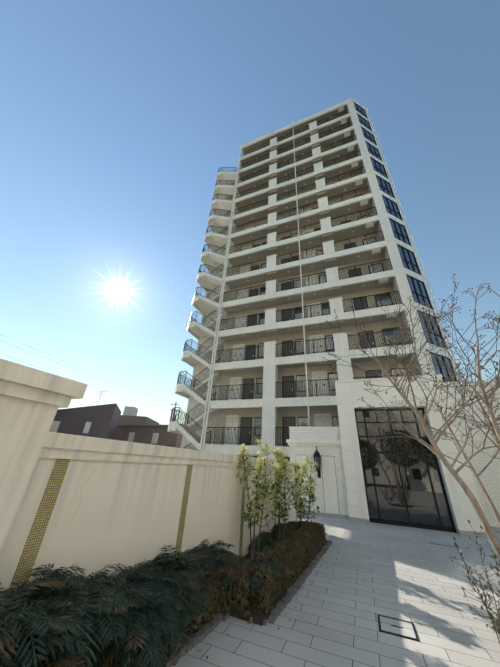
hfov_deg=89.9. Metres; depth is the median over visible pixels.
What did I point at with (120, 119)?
sky
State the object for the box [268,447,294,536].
variegated tree
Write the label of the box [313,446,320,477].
lantern wall
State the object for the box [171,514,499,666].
ground
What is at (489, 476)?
white tiled wing
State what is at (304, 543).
box hedge
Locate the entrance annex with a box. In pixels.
[286,374,487,537]
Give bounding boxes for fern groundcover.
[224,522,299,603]
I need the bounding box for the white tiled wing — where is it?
[443,380,499,526]
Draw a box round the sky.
[0,0,499,424]
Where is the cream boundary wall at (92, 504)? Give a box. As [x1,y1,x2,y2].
[0,358,298,596]
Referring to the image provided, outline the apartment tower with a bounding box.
[166,98,462,461]
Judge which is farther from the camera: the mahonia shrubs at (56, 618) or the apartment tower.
the apartment tower
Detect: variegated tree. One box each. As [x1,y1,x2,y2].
[234,438,276,559]
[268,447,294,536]
[289,456,319,527]
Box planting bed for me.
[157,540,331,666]
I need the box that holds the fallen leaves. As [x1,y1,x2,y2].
[197,556,494,658]
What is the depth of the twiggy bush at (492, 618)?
2.66 m
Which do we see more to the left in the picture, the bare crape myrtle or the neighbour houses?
the neighbour houses
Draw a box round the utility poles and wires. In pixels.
[0,334,178,421]
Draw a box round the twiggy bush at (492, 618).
[448,520,499,643]
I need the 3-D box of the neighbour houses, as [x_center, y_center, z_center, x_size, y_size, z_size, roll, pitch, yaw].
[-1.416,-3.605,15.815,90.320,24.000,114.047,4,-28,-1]
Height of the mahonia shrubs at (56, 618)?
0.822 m
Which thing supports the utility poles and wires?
on the ground
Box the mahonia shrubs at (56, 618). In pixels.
[0,539,285,666]
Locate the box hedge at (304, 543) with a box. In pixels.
[83,520,325,666]
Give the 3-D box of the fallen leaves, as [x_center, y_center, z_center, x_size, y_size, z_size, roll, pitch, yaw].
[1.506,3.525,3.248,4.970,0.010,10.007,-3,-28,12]
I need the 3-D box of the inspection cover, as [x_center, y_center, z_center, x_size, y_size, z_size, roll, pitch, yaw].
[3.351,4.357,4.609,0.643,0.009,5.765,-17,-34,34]
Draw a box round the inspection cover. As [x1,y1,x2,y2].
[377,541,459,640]
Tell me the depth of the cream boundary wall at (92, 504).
2.41 m
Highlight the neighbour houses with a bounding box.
[49,391,182,447]
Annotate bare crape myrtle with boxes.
[322,274,499,556]
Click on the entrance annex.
(395, 478)

